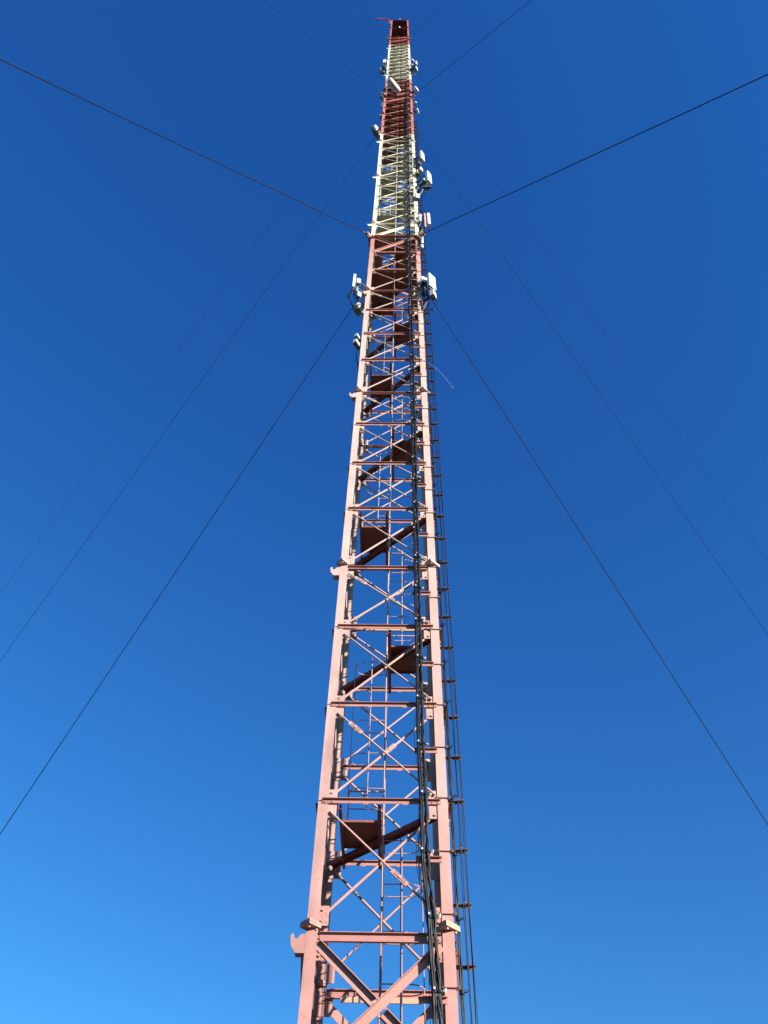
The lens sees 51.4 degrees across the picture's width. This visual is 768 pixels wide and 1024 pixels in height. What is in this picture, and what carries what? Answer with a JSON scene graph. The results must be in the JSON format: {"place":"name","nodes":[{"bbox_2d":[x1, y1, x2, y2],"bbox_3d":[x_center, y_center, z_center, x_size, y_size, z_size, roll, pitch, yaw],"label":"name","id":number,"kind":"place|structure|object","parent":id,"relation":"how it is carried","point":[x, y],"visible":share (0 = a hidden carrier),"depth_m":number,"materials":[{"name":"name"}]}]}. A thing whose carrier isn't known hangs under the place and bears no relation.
{"place":"outdoors","nodes":[
{"label":"outdoors","id":0,"kind":"place"},
{"bbox_2d":[0,0,767,1023],"label":"sky","id":1,"kind":"structure","parent":0,"point":[157,869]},
{"bbox_3d":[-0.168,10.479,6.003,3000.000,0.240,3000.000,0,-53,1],"label":"ground","id":2,"kind":"structure","parent":0,"visible":0},
{"bbox_3d":[-0.160,10.206,6.361,2.700,0.900,2.600,0,-53,1],"label":"mast foundation","id":3,"kind":"object","parent":2,"relation":"on","visible":0},
{"bbox_2d":[291,18,475,1023],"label":"guyed mast","id":4,"kind":"object","parent":3,"relation":"on","point":[386,285],"visible":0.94,"depth_m":15.56,"materials":[{"name":"metal"}]},
{"bbox_2d":[0,290,363,833],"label":"guy rope","id":5,"kind":"object","parent":4,"relation":"attached to","point":[176,571],"visible":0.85,"depth_m":30.19,"materials":[{"name":"metal"}]},
{"bbox_2d":[0,59,366,233],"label":"guy rope","id":6,"kind":"object","parent":4,"relation":"attached to","point":[167,139],"visible":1,"depth_m":23.00,"materials":[{"name":"metal"}]},
{"bbox_2d":[0,138,374,660],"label":"guy rope","id":7,"kind":"object","parent":4,"relation":"attached to","point":[179,410],"visible":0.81,"depth_m":50.72,"materials":[{"name":"metal"}]},
{"bbox_2d":[2,64,386,590],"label":"guy rope","id":8,"kind":"object","parent":4,"relation":"attached to","point":[180,346],"visible":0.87,"depth_m":69.82,"materials":[{"name":"metal"}]},
{"bbox_2d":[266,1,380,93],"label":"guy rope","id":9,"kind":"object","parent":4,"relation":"attached to","point":[324,48],"visible":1,"depth_m":50.29,"materials":[{"name":"metal"}]},
{"bbox_2d":[353,338,360,349],"bbox_3d":[-0.846,-5.250,25.122,0.140,0.270,0.331,-24,-57,19],"label":"radio unit","id":10,"kind":"object","parent":4,"relation":"attached to","point":[356,344],"visible":0.88,"depth_m":25.06,"materials":[{"name":"white plastic"}]},
{"bbox_2d":[354,333,360,343],"bbox_3d":[-0.826,-5.534,25.559,0.120,0.230,0.311,-24,-57,19],"label":"radio unit","id":11,"kind":"object","parent":4,"relation":"attached to","point":[356,335],"visible":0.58,"depth_m":25.50,"materials":[{"name":"white plastic"}]},
{"bbox_2d":[352,302,364,316],"bbox_3d":[-0.812,-7.156,27.976,0.504,0.700,0.439,-29,-58,21],"label":"dish antenna","id":12,"kind":"object","parent":4,"relation":"attached to","point":[359,312],"visible":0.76,"depth_m":27.85,"materials":[{"name":"white metal"}]},
{"bbox_2d":[351,274,366,301],"bbox_3d":[-0.858,-7.878,28.213,0.644,1.698,0.266,20,-55,-14],"label":"panel antenna","id":13,"kind":"object","parent":4,"relation":"attached to","point":[353,284],"visible":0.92,"depth_m":28.05,"materials":[{"name":"white plastic"}]},
{"bbox_2d":[347,290,363,308],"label":"jumper cables","id":14,"kind":"object","parent":13,"relation":"hanging from","point":[349,293],"visible":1,"depth_m":27.29,"materials":[{"name":"black rubber"}]},
{"bbox_2d":[356,278,360,285],"bbox_3d":[-0.903,-8.129,28.260,0.151,0.490,0.130,8,-53,-5],"label":"radio unit","id":15,"kind":"object","parent":13,"relation":"attached to","point":[358,282],"visible":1,"depth_m":28.14,"materials":[{"name":"white plastic"}]},
{"bbox_2d":[356,291,361,298],"bbox_3d":[-0.873,-7.461,27.511,0.151,0.450,0.120,25,-56,-17],"label":"radio unit","id":16,"kind":"object","parent":13,"relation":"attached to","point":[358,294],"visible":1,"depth_m":27.44,"materials":[{"name":"white plastic"}]},
{"bbox_2d":[370,125,380,139],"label":"dish antenna","id":17,"kind":"object","parent":4,"relation":"attached to","point":[375,129],"visible":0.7,"depth_m":49.76,"materials":[{"name":"white plastic"}]},
{"bbox_2d":[387,77,400,95],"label":"dish antenna","id":18,"kind":"object","parent":4,"relation":"attached to","point":[393,86],"visible":1,"depth_m":56.59,"materials":[{"name":"white plastic"}]},
{"bbox_2d":[412,86,418,93],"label":"dish antenna","id":19,"kind":"object","parent":4,"relation":"attached to","point":[415,89],"visible":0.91,"depth_m":57.82,"materials":[{"name":"white plastic"}]},
{"bbox_2d":[415,193,419,200],"bbox_3d":[1.554,-14.693,37.286,0.200,0.770,0.171,8,-53,-5],"label":"radio unit","id":20,"kind":"object","parent":4,"relation":"attached to","point":[417,196],"visible":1,"depth_m":37.10,"materials":[{"name":"white plastic"}]},
{"bbox_2d":[414,150,424,164],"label":"panel antenna","id":21,"kind":"object","parent":4,"relation":"attached to","point":[421,157],"visible":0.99,"depth_m":42.35,"materials":[{"name":"white plastic"}]},
{"bbox_2d":[406,82,437,1023],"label":"cable bundle","id":22,"kind":"object","parent":4,"relation":"attached to","point":[429,919],"visible":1,"depth_m":13.67,"materials":[{"name":"grey"}]},
{"bbox_2d":[414,715,430,1023],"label":"loose wires","id":23,"kind":"object","parent":22,"relation":"hanging from","point":[420,880],"visible":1,"depth_m":11.33,"materials":[{"name":"black rubber"}]},
{"bbox_2d":[418,213,426,234],"bbox_3d":[1.671,-12.323,34.093,0.500,2.216,0.129,-19,-55,15],"label":"pole mount","id":24,"kind":"object","parent":4,"relation":"attached to","point":[424,220],"visible":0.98,"depth_m":34.10,"materials":[{"name":"white paint"}]},
{"bbox_2d":[427,213,430,232],"bbox_3d":[1.904,-12.335,34.099,0.130,2.135,0.231,8,-53,-5],"label":"panel antenna","id":25,"kind":"object","parent":24,"relation":"attached to","point":[428,220],"visible":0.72,"depth_m":33.92,"materials":[{"name":"white plastic"}]},
{"bbox_2d":[416,175,430,195],"bbox_3d":[1.874,-15.681,38.385,0.769,3.313,0.242,-14,-54,12],"label":"support arm","id":26,"kind":"object","parent":4,"relation":"attached to","point":[425,187],"visible":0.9,"depth_m":37.96},
{"bbox_2d":[416,171,431,191],"bbox_3d":[1.924,-15.973,38.856,0.799,2.288,0.317,-29,-59,21],"label":"panel antenna","id":27,"kind":"object","parent":26,"relation":"attached to","point":[427,177],"visible":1,"depth_m":38.60,"materials":[{"name":"white plastic"}]},
{"bbox_2d":[420,276,426,285],"bbox_3d":[1.450,-8.344,28.949,0.250,0.490,0.191,16,-54,-11],"label":"radio unit","id":28,"kind":"object","parent":4,"relation":"attached to","point":[423,280],"visible":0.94,"depth_m":28.83,"materials":[{"name":"white plastic"}]},
{"bbox_2d":[407,91,446,1023],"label":"cable bundle","id":29,"kind":"object","parent":4,"relation":"attached to","point":[435,916],"visible":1,"depth_m":13.79,"materials":[{"name":"grey"}]},
{"bbox_2d":[420,273,435,300],"bbox_3d":[1.543,-7.834,28.236,0.330,1.858,0.553,36,-60,-23],"label":"panel antenna","id":30,"kind":"object","parent":4,"relation":"attached to","point":[430,282],"visible":0.92,"depth_m":28.21,"materials":[{"name":"white plastic"}]},
{"bbox_2d":[423,288,436,310],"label":"jumper cables","id":31,"kind":"object","parent":30,"relation":"hanging from","point":[426,294],"visible":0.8,"depth_m":27.30,"materials":[{"name":"black rubber"}]},
{"bbox_2d":[429,289,436,300],"bbox_3d":[1.682,-7.487,27.584,0.191,0.530,0.240,-24,-57,19],"label":"radio unit","id":32,"kind":"object","parent":30,"relation":"attached to","point":[432,295],"visible":1,"depth_m":27.46,"materials":[{"name":"white plastic"}]},
{"bbox_2d":[414,124,468,1023],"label":"cable bundle","id":33,"kind":"object","parent":4,"relation":"attached to","point":[457,918],"visible":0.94,"depth_m":13.58,"materials":[{"name":"black rubber"}]},
{"bbox_2d":[416,127,472,1023],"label":"feeder line","id":34,"kind":"object","parent":4,"relation":"attached to","point":[450,690],"visible":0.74,"depth_m":13.62,"materials":[{"name":"black rubber"}]},
{"bbox_2d":[416,118,477,1023],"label":"feeder line","id":35,"kind":"object","parent":4,"relation":"attached to","point":[455,694],"visible":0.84,"depth_m":13.53,"materials":[{"name":"black rubber"}]},
{"bbox_2d":[414,0,530,94],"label":"guy rope","id":36,"kind":"object","parent":4,"relation":"attached to","point":[475,45],"visible":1,"depth_m":50.01,"materials":[{"name":"metal"}]},
{"bbox_2d":[411,63,766,558],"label":"guy rope","id":37,"kind":"object","parent":4,"relation":"attached to","point":[601,328],"visible":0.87,"depth_m":69.69,"materials":[{"name":"metal"}]},
{"bbox_2d":[415,129,766,632],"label":"guy rope","id":38,"kind":"object","parent":4,"relation":"attached to","point":[599,393],"visible":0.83,"depth_m":50.20,"materials":[{"name":"metal"}]},
{"bbox_2d":[423,74,767,233],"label":"guy rope","id":39,"kind":"object","parent":4,"relation":"attached to","point":[609,147],"visible":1,"depth_m":23.01,"materials":[{"name":"metal"}]},
{"bbox_2d":[424,287,767,824],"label":"guy rope","id":40,"kind":"object","parent":4,"relation":"attached to","point":[606,572],"visible":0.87,"depth_m":29.54,"materials":[{"name":"metal"}]}
]}

